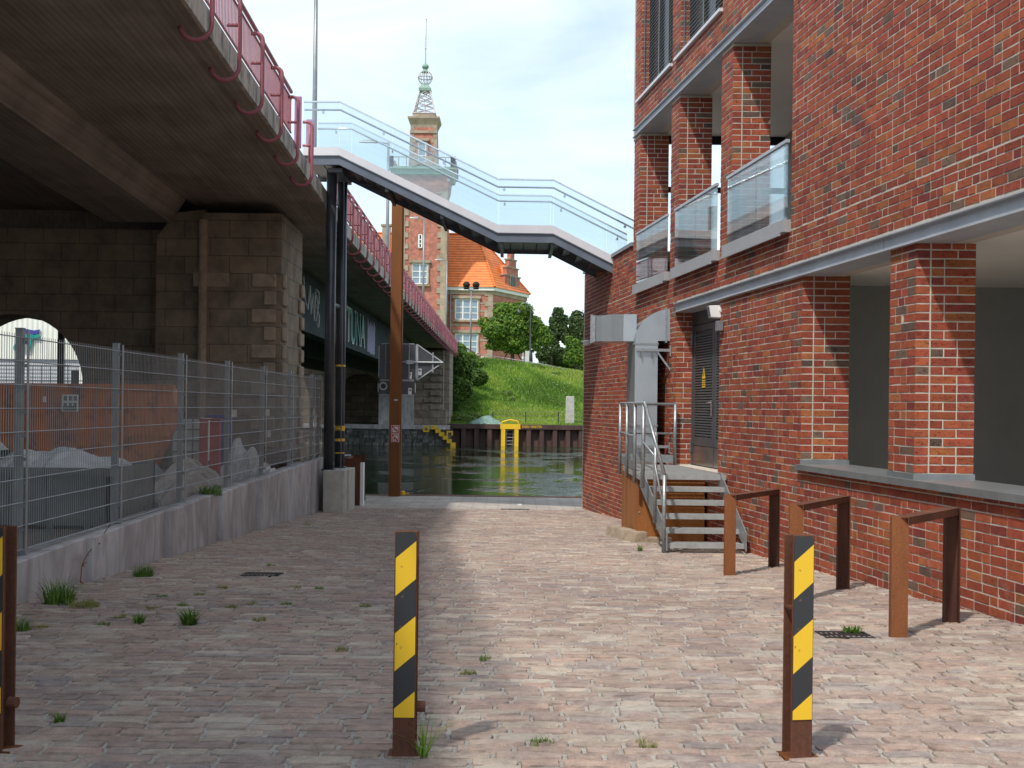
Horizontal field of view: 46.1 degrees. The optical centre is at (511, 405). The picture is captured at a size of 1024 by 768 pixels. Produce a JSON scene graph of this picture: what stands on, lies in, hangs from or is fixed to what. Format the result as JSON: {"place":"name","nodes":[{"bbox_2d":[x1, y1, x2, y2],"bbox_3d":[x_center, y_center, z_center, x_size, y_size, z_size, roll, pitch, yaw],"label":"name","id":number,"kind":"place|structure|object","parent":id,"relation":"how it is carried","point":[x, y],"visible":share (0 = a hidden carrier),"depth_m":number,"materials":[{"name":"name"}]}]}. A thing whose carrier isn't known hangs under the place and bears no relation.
{"place":"outdoors","nodes":[
{"label":"outdoors","id":0,"kind":"place"},
{"bbox_2d":[1,443,9,456],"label":"depot ground","id":1,"kind":"structure","parent":0,"point":[3,450],"depth_m":38.22,"materials":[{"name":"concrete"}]},
{"bbox_2d":[0,318,81,383],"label":"warehouse","id":2,"kind":"structure","parent":1,"relation":"on","point":[43,329],"depth_m":62.00,"materials":[{"name":"metal"}]},
{"bbox_2d":[0,365,81,382],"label":"gate fence","id":3,"kind":"object","parent":1,"relation":"on","point":[32,380],"visible":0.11,"depth_m":40.99,"materials":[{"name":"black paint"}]},
{"bbox_2d":[57,331,64,382],"bbox_3d":[-12.379,-0.649,33.025,0.140,5.000,0.150,1,0,0],"label":"steel post","id":4,"kind":"object","parent":1,"relation":"on","point":[60,338],"visible":0.29,"depth_m":32.95,"materials":[{"name":"black metal"}]},
{"bbox_2d":[71,370,78,383],"bbox_3d":[-14.572,0.320,40.100,0.200,3.010,0.200,1,0,0],"label":"gate post","id":5,"kind":"object","parent":1,"relation":"on","point":[74,376],"visible":0.29,"depth_m":40.00,"materials":[{"name":"grey metal"}]},
{"bbox_2d":[1,458,165,547],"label":"yard ground","id":6,"kind":"structure","parent":0,"point":[50,533],"depth_m":12.74,"materials":[{"name":"grey concrete"}]},
{"bbox_2d":[0,462,154,529],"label":"grey container","id":7,"kind":"object","parent":6,"relation":"on","point":[63,483],"visible":0.44,"depth_m":13.30,"materials":[{"name":"grey metal"}]},
{"bbox_2d":[1,447,131,467],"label":"scrap load","id":8,"kind":"object","parent":7,"relation":"in","point":[55,462],"visible":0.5,"depth_m":13.71},
{"bbox_2d":[0,383,177,464],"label":"orange skip","id":9,"kind":"object","parent":6,"relation":"on","point":[64,397],"visible":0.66,"depth_m":17.60,"materials":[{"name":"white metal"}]},
{"bbox_2d":[145,460,162,507],"bbox_3d":[-4.736,1.061,16.000,0.664,0.604,1.600,1,0,0],"label":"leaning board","id":10,"kind":"object","parent":6,"relation":"on","point":[156,497],"depth_m":16.36,"materials":[{"name":"grey wood"}]},
{"bbox_2d":[17,457,322,602],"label":"concrete wall","id":11,"kind":"structure","parent":6,"relation":"on","point":[251,504],"depth_m":14.56,"materials":[{"name":"grey concrete"}]},
{"bbox_2d":[80,525,110,583],"bbox_3d":[-4.041,1.426,11.700,0.030,0.515,0.830,1,0,0],"label":"dry vine","id":12,"kind":"object","parent":11,"relation":"attached to","point":[83,563],"visible":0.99,"depth_m":11.39,"materials":[{"name":"brown plant"}]},
{"bbox_2d":[0,328,321,555],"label":"fence","id":13,"kind":"object","parent":11,"relation":"on","point":[194,448],"visible":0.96,"depth_m":13.45,"materials":[{"name":"grey metal"}]},
{"bbox_2d":[196,483,224,495],"bbox_3d":[-4.175,1.127,16.606,0.562,0.221,0.610,1,0,0],"label":"weed","id":14,"kind":"object","parent":11,"relation":"on","point":[213,491],"visible":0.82,"depth_m":16.57,"materials":[{"name":"green plant"}]},
{"bbox_2d":[155,458,223,504],"bbox_3d":[-4.679,1.050,17.098,0.606,0.627,3.836,1,0,0],"label":"beige tarpaulin","id":15,"kind":"object","parent":6,"relation":"on","point":[197,475],"visible":0.39,"depth_m":16.70,"materials":[{"name":"beige fabric"}]},
{"bbox_2d":[199,418,208,466],"bbox_3d":[-5.001,0.782,19.540,0.162,1.157,0.120,1,0,0],"label":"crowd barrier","id":16,"kind":"object","parent":6,"relation":"on","point":[204,461],"visible":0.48,"depth_m":19.50,"materials":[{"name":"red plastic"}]},
{"bbox_2d":[209,418,220,474],"bbox_3d":[-4.821,0.783,19.540,0.207,1.159,0.120,1,0,0],"label":"crowd barrier","id":17,"kind":"object","parent":6,"relation":"on","point":[214,468],"visible":0.39,"depth_m":19.50,"materials":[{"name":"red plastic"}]},
{"bbox_2d":[0,0,457,468],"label":"road bridge","id":18,"kind":"structure","parent":6,"relation":"on","point":[163,191],"depth_m":25.40,"materials":[{"name":"concrete"}]},
{"bbox_2d":[294,96,301,148],"bbox_3d":[-3.847,-5.097,21.630,0.127,0.938,0.060,1,0,0],"label":"end panel","id":19,"kind":"object","parent":18,"relation":"attached to","point":[295,106],"visible":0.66,"depth_m":21.60,"materials":[{"name":"white metal"}]},
{"bbox_2d":[312,0,317,174],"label":"street lamp","id":20,"kind":"object","parent":18,"relation":"on","point":[315,57],"visible":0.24,"depth_m":30.96,"materials":[{"name":"metal"}]},
{"bbox_2d":[359,139,389,272],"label":"street lamp","id":21,"kind":"object","parent":18,"relation":"on","point":[387,201],"visible":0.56,"depth_m":61.94,"materials":[{"name":"metal"}]},
{"bbox_2d":[410,216,424,312],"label":"street lamp","id":22,"kind":"object","parent":18,"relation":"on","point":[423,266],"visible":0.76,"depth_m":85.95,"materials":[{"name":"metal"}]},
{"bbox_2d":[220,438,257,483],"bbox_3d":[-4.812,0.965,21.651,0.797,0.794,1.336,1,0,0],"label":"sack","id":23,"kind":"object","parent":6,"relation":"on","point":[239,476],"visible":0.28,"depth_m":21.13,"materials":[{"name":"grey fabric"}]},
{"bbox_2d":[249,462,275,477],"bbox_3d":[-4.418,1.183,21.399,0.436,0.368,1.238,1,0,0],"label":"sack","id":24,"kind":"object","parent":6,"relation":"on","point":[255,472],"visible":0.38,"depth_m":21.10,"materials":[{"name":"grey fabric"}]},
{"bbox_2d":[170,417,209,466],"bbox_3d":[-5.418,0.769,20.424,0.510,1.172,0.952,1,0,0],"label":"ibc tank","id":25,"kind":"object","parent":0,"point":[194,428],"visible":0.16,"depth_m":20.00,"materials":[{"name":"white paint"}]},
{"bbox_2d":[208,414,230,466],"bbox_3d":[-5.731,0.757,23.400,0.560,1.189,0.551,1,0,0],"label":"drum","id":26,"kind":"object","parent":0,"point":[222,440],"visible":0.15,"depth_m":23.19,"materials":[{"name":"blue paint"}]},
{"bbox_2d":[245,449,298,468],"bbox_3d":[-4.928,1.116,24.100,1.160,0.470,1.000,1,0,0],"label":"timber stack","id":27,"kind":"object","parent":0,"point":[283,459],"visible":0.11,"depth_m":23.60,"materials":[{"name":"brown wood"}]},
{"bbox_2d":[300,444,581,495],"bbox_3d":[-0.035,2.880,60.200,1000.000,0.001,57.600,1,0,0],"label":"water","id":28,"kind":"structure","parent":0,"point":[496,470],"depth_m":54.03,"materials":[{"name":"green liquid"}]},
{"bbox_2d":[301,423,450,445],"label":"stone embankment","id":29,"kind":"structure","parent":28,"relation":"in","point":[375,434],"depth_m":85.14,"materials":[{"name":"stone"}]},
{"bbox_2d":[431,425,455,445],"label":"yellow steps","id":30,"kind":"structure","parent":28,"relation":"on","point":[442,434],"depth_m":84.55,"materials":[{"name":"paint"}]},
{"bbox_2d":[447,424,582,446],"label":"sheet pile wall","id":31,"kind":"structure","parent":28,"relation":"in","point":[528,435],"depth_m":86.14,"materials":[{"name":"brown metal"}]},
{"bbox_2d":[500,419,519,445],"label":"quay ladder","id":32,"kind":"object","parent":31,"relation":"attached to","point":[514,427],"visible":0.83,"depth_m":85.87,"materials":[{"name":"yellow metal"}]},
{"bbox_2d":[345,357,582,424],"bbox_3d":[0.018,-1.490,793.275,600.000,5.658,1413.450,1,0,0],"label":"hill","id":33,"kind":"structure","parent":0,"point":[466,406],"depth_m":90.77,"materials":[{"name":"green plant"}]},
{"bbox_2d":[435,259,447,326],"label":"street lamp","id":34,"kind":"object","parent":33,"relation":"on","point":[446,290],"visible":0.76,"depth_m":109.94,"materials":[{"name":"metal"}]},
{"bbox_2d":[355,18,530,361],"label":"tower building","id":35,"kind":"structure","parent":33,"relation":"on","point":[494,275],"depth_m":141.15,"materials":[{"name":"brick"}]},
{"bbox_2d":[451,412,486,421],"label":"bush","id":36,"kind":"object","parent":33,"relation":"on","point":[466,417],"visible":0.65,"depth_m":90.10,"materials":[{"name":"green plant"}]},
{"bbox_2d":[452,342,488,411],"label":"bush","id":37,"kind":"object","parent":33,"relation":"on","point":[467,377],"visible":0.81,"depth_m":94.52,"materials":[{"name":"green plant"}]},
{"bbox_2d":[456,343,484,368],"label":"bush","id":38,"kind":"object","parent":33,"relation":"on","point":[480,363],"visible":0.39,"depth_m":98.56,"materials":[{"name":"green plant"}]},
{"bbox_2d":[463,281,479,351],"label":"twin floodlight mast","id":39,"kind":"object","parent":33,"relation":"on","point":[466,285],"visible":0.99,"depth_m":117.92,"materials":[{"name":"metal"}]},
{"bbox_2d":[469,415,502,423],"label":"green tarpaulin","id":40,"kind":"object","parent":33,"relation":"on","point":[487,419],"visible":0.89,"depth_m":87.64,"materials":[{"name":"teal plastic"}]},
{"bbox_2d":[500,390,514,401],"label":"bush","id":41,"kind":"object","parent":33,"relation":"on","point":[507,392],"visible":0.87,"depth_m":98.80,"materials":[{"name":"green plant"}]},
{"bbox_2d":[477,301,552,360],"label":"tree","id":42,"kind":"object","parent":33,"relation":"on","point":[506,328],"visible":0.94,"depth_m":116.48,"materials":[{"name":"green plant"}]},
{"bbox_2d":[517,303,532,361],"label":"ornate lamp post","id":43,"kind":"object","parent":33,"relation":"on","point":[530,352],"visible":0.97,"depth_m":115.93,"materials":[{"name":"grey metal"}]},
{"bbox_2d":[477,353,574,371],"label":"path railing","id":44,"kind":"object","parent":33,"relation":"on","point":[524,361],"visible":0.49,"depth_m":111.63,"materials":[{"name":"metal"}]},
{"bbox_2d":[525,351,528,362],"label":"info board","id":45,"kind":"object","parent":33,"relation":"on","point":[526,355],"visible":0.64,"depth_m":113.00,"materials":[{"name":"white"}]},
{"bbox_2d":[530,363,544,368],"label":"bush","id":46,"kind":"object","parent":33,"relation":"on","point":[538,365],"visible":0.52,"depth_m":109.81,"materials":[{"name":"green plant"}]},
{"bbox_2d":[535,337,564,365],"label":"tree","id":47,"kind":"object","parent":33,"relation":"on","point":[556,351],"visible":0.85,"depth_m":124.87,"materials":[{"name":"green plant"}]},
{"bbox_2d":[546,307,572,344],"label":"tree","id":48,"kind":"object","parent":33,"relation":"on","point":[559,329],"visible":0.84,"depth_m":137.61,"materials":[{"name":"green plant"}]},
{"bbox_2d":[537,347,582,370],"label":"bush","id":49,"kind":"object","parent":33,"relation":"on","point":[561,364],"visible":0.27,"depth_m":127.38,"materials":[{"name":"green plant"}]},
{"bbox_2d":[545,399,576,404],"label":"bush","id":50,"kind":"object","parent":33,"relation":"on","point":[560,402],"visible":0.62,"depth_m":96.16,"materials":[{"name":"green plant"}]},
{"bbox_2d":[565,396,573,423],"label":"concrete pillar","id":51,"kind":"structure","parent":33,"relation":"on","point":[569,413],"depth_m":89.30,"materials":[{"name":"grey concrete"}]},
{"bbox_2d":[562,336,583,368],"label":"tree","id":52,"kind":"object","parent":33,"relation":"on","point":[572,354],"visible":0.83,"depth_m":121.20,"materials":[{"name":"green plant"}]},
{"bbox_2d":[567,309,583,346],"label":"tree","id":53,"kind":"object","parent":33,"relation":"on","point":[575,321],"visible":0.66,"depth_m":135.05,"materials":[{"name":"green plant"}]},
{"bbox_2d":[355,495,584,509],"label":"quay paving","id":54,"kind":"structure","parent":0,"point":[462,502],"depth_m":29.10,"materials":[{"name":"grey concrete"}]},
{"bbox_2d":[344,455,365,505],"bbox_3d":[-3.671,1.751,28.660,0.441,1.111,1.520,1,0,0],"label":"corten box","id":55,"kind":"object","parent":54,"relation":"on","point":[358,462],"visible":0.68,"depth_m":27.90,"materials":[{"name":"brown metal"}]},
{"bbox_2d":[388,204,403,496],"bbox_3d":[-2.966,-1.536,30.898,0.300,7.700,0.264,1,0,0],"label":"steel post","id":56,"kind":"object","parent":54,"relation":"on","point":[396,333],"visible":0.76,"depth_m":30.77,"materials":[{"name":"brown metal"}]},
{"bbox_2d":[391,425,398,433],"bbox_3d":[-2.984,0.600,30.760,0.210,0.210,0.010,1,0,0],"label":"prohibition sign","id":57,"kind":"object","parent":56,"relation":"attached to","point":[394,429],"visible":1,"depth_m":30.76,"materials":[{"name":"white metal"}]},
{"bbox_2d":[391,434,398,441],"bbox_3d":[-2.987,0.819,30.760,0.204,0.204,0.010,1,0,0],"label":"prohibition sign","id":58,"kind":"object","parent":56,"relation":"attached to","point":[394,437],"visible":1,"depth_m":30.76,"materials":[{"name":"white metal"}]},
{"bbox_2d":[378,343,442,394],"bbox_3d":[-2.620,-0.947,31.104,1.686,1.334,0.117,1,0,0],"label":"navigation sign","id":59,"kind":"object","parent":56,"relation":"attached to","point":[419,362],"visible":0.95,"depth_m":31.12,"materials":[{"name":"grey metal"}]},
{"bbox_2d":[365,494,581,497],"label":"quay edge","id":60,"kind":"object","parent":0,"point":[483,496],"visible":0.11,"depth_m":31.15,"materials":[{"name":"grey concrete"}]},
{"bbox_2d":[203,0,773,363],"label":"sky","id":61,"kind":"structure","parent":0,"point":[524,89],"materials":[{"name":"white"}]},
{"bbox_2d":[0,507,1023,767],"bbox_3d":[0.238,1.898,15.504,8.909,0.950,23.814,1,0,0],"label":"cobble paving","id":62,"kind":"structure","parent":0,"point":[74,633],"depth_m":7.48,"materials":[{"name":"stone"}]},
{"bbox_2d":[0,525,22,753],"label":"bollard","id":63,"kind":"object","parent":62,"relation":"on","point":[9,702],"visible":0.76,"depth_m":5.16,"materials":[{"name":"brown metal"}]},
{"bbox_2d":[16,614,40,631],"bbox_3d":[-3.433,1.519,8.430,0.279,0.119,0.263,1,0,0],"label":"weed","id":64,"kind":"object","parent":62,"relation":"on","point":[26,625],"visible":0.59,"depth_m":8.43,"materials":[{"name":"green plant"}]},
{"bbox_2d":[34,623,47,628],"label":"weed","id":65,"kind":"object","parent":62,"relation":"on","point":[43,626],"visible":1,"depth_m":8.58,"materials":[{"name":"green plant"}]},
{"bbox_2d":[21,576,96,605],"bbox_3d":[-3.719,1.500,9.874,0.635,0.264,0.632,1,0,18],"label":"weed","id":66,"kind":"object","parent":62,"relation":"on","point":[61,597],"visible":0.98,"depth_m":9.86,"materials":[{"name":"green plant"}]},
{"bbox_2d":[50,711,69,723],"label":"weed","id":67,"kind":"object","parent":62,"relation":"on","point":[58,719],"visible":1,"depth_m":5.63,"materials":[{"name":"green plant"}]},
{"bbox_2d":[66,597,104,608],"bbox_3d":[-3.456,1.576,9.693,0.366,0.102,0.315,1,0,0],"label":"weed","id":68,"kind":"object","parent":62,"relation":"on","point":[90,605],"visible":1,"depth_m":9.68,"materials":[{"name":"green plant"}]},
{"bbox_2d":[95,621,110,625],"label":"weed","id":69,"kind":"object","parent":62,"relation":"on","point":[103,623],"visible":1,"depth_m":8.75,"materials":[{"name":"green plant"}]},
{"bbox_2d":[114,613,126,617],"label":"weed","id":70,"kind":"object","parent":62,"relation":"on","point":[122,615],"visible":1,"depth_m":9.13,"materials":[{"name":"green plant"}]},
{"bbox_2d":[130,611,151,623],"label":"weed","id":71,"kind":"object","parent":62,"relation":"on","point":[139,619],"visible":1,"depth_m":8.87,"materials":[{"name":"green plant"}]},
{"bbox_2d":[131,564,159,576],"bbox_3d":[-3.696,1.643,12.098,0.436,0.148,0.363,1,0,0],"label":"weed","id":72,"kind":"object","parent":62,"relation":"on","point":[145,573],"visible":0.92,"depth_m":12.06,"materials":[{"name":"green plant"}]},
{"bbox_2d":[173,606,209,625],"bbox_3d":[-2.317,1.532,8.792,0.366,0.148,0.320,1,0,0],"label":"weed","id":73,"kind":"object","parent":62,"relation":"on","point":[188,620],"visible":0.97,"depth_m":8.78,"materials":[{"name":"green plant"}]},
{"bbox_2d":[225,603,237,607],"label":"weed","id":74,"kind":"object","parent":62,"relation":"on","point":[230,606],"visible":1,"depth_m":9.80,"materials":[{"name":"green plant"}]},
{"bbox_2d":[252,615,267,621],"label":"weed","id":75,"kind":"object","parent":62,"relation":"on","point":[259,618],"visible":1,"depth_m":9.06,"materials":[{"name":"green plant"}]},
{"bbox_2d":[240,572,283,576],"bbox_3d":[-2.578,1.746,12.413,0.390,0.043,0.324,1,0,0],"label":"drain grate","id":76,"kind":"object","parent":62,"relation":"on","point":[270,573],"visible":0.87,"depth_m":12.42,"materials":[{"name":"metal"}]},
{"bbox_2d":[332,643,348,651],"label":"weed","id":77,"kind":"object","parent":62,"relation":"on","point":[343,649],"visible":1,"depth_m":7.75,"materials":[{"name":"plant"}]},
{"bbox_2d":[387,530,425,758],"bbox_3d":[-0.444,1.034,5.131,0.155,1.010,0.114,1,0,0],"label":"bollard","id":78,"kind":"object","parent":62,"relation":"on","point":[407,705],"visible":0.86,"depth_m":5.08,"materials":[{"name":"metal"}]},
{"bbox_2d":[376,707,465,757],"bbox_3d":[-0.347,1.370,5.106,0.392,0.231,0.330,1,0,20],"label":"weed","id":79,"kind":"object","parent":62,"relation":"on","point":[422,748],"visible":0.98,"depth_m":5.10,"materials":[{"name":"green plant"}]},
{"bbox_2d":[303,101,633,512],"bbox_3d":[-0.803,-1.903,25.750,7.080,8.701,1.920,1,0,0],"label":"footbridge","id":80,"kind":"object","parent":62,"relation":"on","point":[333,167],"visible":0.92,"depth_m":25.25,"materials":[{"name":"metal"}]},
{"bbox_2d":[306,119,314,146],"bbox_3d":[-4.226,-5.689,25.230,0.182,0.639,0.060,1,0,0],"label":"end panel","id":81,"kind":"object","parent":80,"relation":"attached to","point":[312,121],"visible":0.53,"depth_m":25.20,"materials":[{"name":"white metal"}]},
{"bbox_2d":[460,666,476,674],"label":"weed","id":82,"kind":"object","parent":62,"relation":"on","point":[469,673],"visible":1,"depth_m":6.98,"materials":[{"name":"green plant"}]},
{"bbox_2d":[479,654,490,661],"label":"weed","id":83,"kind":"object","parent":62,"relation":"on","point":[482,657],"visible":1,"depth_m":7.49,"materials":[{"name":"green plant"}]},
{"bbox_2d":[530,735,555,745],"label":"weed","id":84,"kind":"object","parent":62,"relation":"on","point":[540,740],"visible":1,"depth_m":5.33,"materials":[{"name":"green plant"}]},
{"bbox_2d":[605,525,671,542],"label":"kerb stones","id":85,"kind":"object","parent":62,"relation":"on","point":[625,533],"visible":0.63,"depth_m":17.82,"materials":[{"name":"stone"}]},
{"bbox_2d":[635,735,658,747],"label":"weed","id":86,"kind":"object","parent":62,"relation":"on","point":[644,745],"visible":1,"depth_m":5.31,"materials":[{"name":"plant"}]},
{"bbox_2d":[618,401,746,552],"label":"metal staircase","id":87,"kind":"structure","parent":62,"relation":"on","point":[662,501],"depth_m":17.58,"materials":[{"name":"metal"}]},
{"bbox_2d":[723,489,779,575],"bbox_3d":[2.688,1.433,13.435,0.141,0.955,1.308,1,0,35],"label":"bicycle stand","id":88,"kind":"object","parent":62,"relation":"on","point":[729,565],"visible":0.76,"depth_m":13.15,"materials":[{"name":"brown metal"}]},
{"bbox_2d":[776,534,817,760],"bbox_3d":[1.234,1.056,5.181,0.150,1.010,0.115,1,0,-9],"label":"bollard","id":89,"kind":"object","parent":62,"relation":"on","point":[798,645],"visible":0.83,"depth_m":5.13,"materials":[{"name":"yellow metal"}]},
{"bbox_2d":[582,0,1023,624],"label":"brick building","id":90,"kind":"structure","parent":62,"relation":"on","point":[858,276],"depth_m":14.09,"materials":[{"name":"brick"}]},
{"bbox_2d":[581,340,590,345],"bbox_3d":[1.661,-1.433,27.181,0.224,0.140,0.140,1,0,-10],"label":"security camera","id":91,"kind":"object","parent":90,"relation":"attached to","point":[585,342],"visible":1,"depth_m":27.13,"materials":[{"name":"white paint"}]},
{"bbox_2d":[590,307,670,464],"bbox_3d":[2.019,-0.066,20.801,1.364,3.180,1.481,1,0,0],"label":"ventilation duct","id":92,"kind":"object","parent":90,"relation":"attached to","point":[643,339],"visible":0.77,"depth_m":20.15,"materials":[{"name":"metal"}]},
{"bbox_2d":[643,0,672,90],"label":"window","id":93,"kind":"structure","parent":90,"relation":"in","point":[661,11],"depth_m":21.69,"materials":[{"name":"glass"}]},
{"bbox_2d":[682,0,722,46],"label":"window","id":94,"kind":"structure","parent":90,"relation":"in","point":[701,11],"depth_m":19.23,"materials":[{"name":"metal"}]},
{"bbox_2d":[690,309,719,468],"bbox_3d":[3.095,-0.328,18.567,0.140,2.590,2.590,1,0,-7],"label":"door","id":95,"kind":"structure","parent":90,"relation":"in","point":[705,344],"depth_m":19.05,"materials":[{"name":"silver metal"}]},
{"bbox_2d":[706,305,721,318],"bbox_3d":[3.018,-1.359,17.395,0.386,0.184,0.250,1,0,0],"label":"floodlight","id":96,"kind":"object","parent":90,"relation":"attached to","point":[713,311],"visible":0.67,"depth_m":17.30,"materials":[{"name":"white paint"}]},
{"bbox_2d":[715,321,722,330],"bbox_3d":[2.961,-1.142,17.200,0.095,0.140,0.140,1,0,0],"label":"junction box","id":97,"kind":"object","parent":90,"relation":"attached to","point":[718,325],"visible":1,"depth_m":17.13,"materials":[{"name":"metal"}]},
{"bbox_2d":[668,136,784,192],"bbox_3d":[4.019,-3.637,22.900,2.450,2.970,0.080,1,0,0],"label":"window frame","id":98,"kind":"structure","parent":90,"relation":"in","point":[716,140],"depth_m":22.86,"materials":[{"name":"white metal"}]},
{"bbox_2d":[788,495,850,589],"bbox_3d":[2.861,1.347,11.160,0.140,0.958,1.395,1,0,33],"label":"bicycle stand","id":99,"kind":"object","parent":62,"relation":"on","point":[796,518],"visible":0.67,"depth_m":11.67,"materials":[{"name":"brown metal"}]},
{"bbox_2d":[815,631,875,638],"bbox_3d":[2.401,1.661,8.681,0.360,0.042,0.304,1,0,0],"label":"drain grate","id":100,"kind":"object","parent":62,"relation":"on","point":[851,635],"visible":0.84,"depth_m":8.67,"materials":[{"name":"metal"}]},
{"bbox_2d":[840,624,863,633],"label":"weed","id":101,"kind":"object","parent":62,"relation":"on","point":[850,630],"visible":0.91,"depth_m":8.80,"materials":[{"name":"green plant"}]},
{"bbox_2d":[888,507,960,637],"bbox_3d":[3.105,1.267,9.020,0.141,0.949,1.187,1,0,39],"label":"bicycle stand","id":102,"kind":"object","parent":62,"relation":"on","point":[898,571],"visible":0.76,"depth_m":8.67,"materials":[{"name":"brown metal"}]},
{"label":"fence post","id":103,"kind":"object","parent":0,"visible":0},
{"bbox_2d":[512,411,538,419],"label":"fence wires","id":104,"kind":"object","parent":103,"relation":"attached to","point":[524,415],"visible":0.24,"depth_m":88.60,"materials":[{"name":"metal"}]}
]}

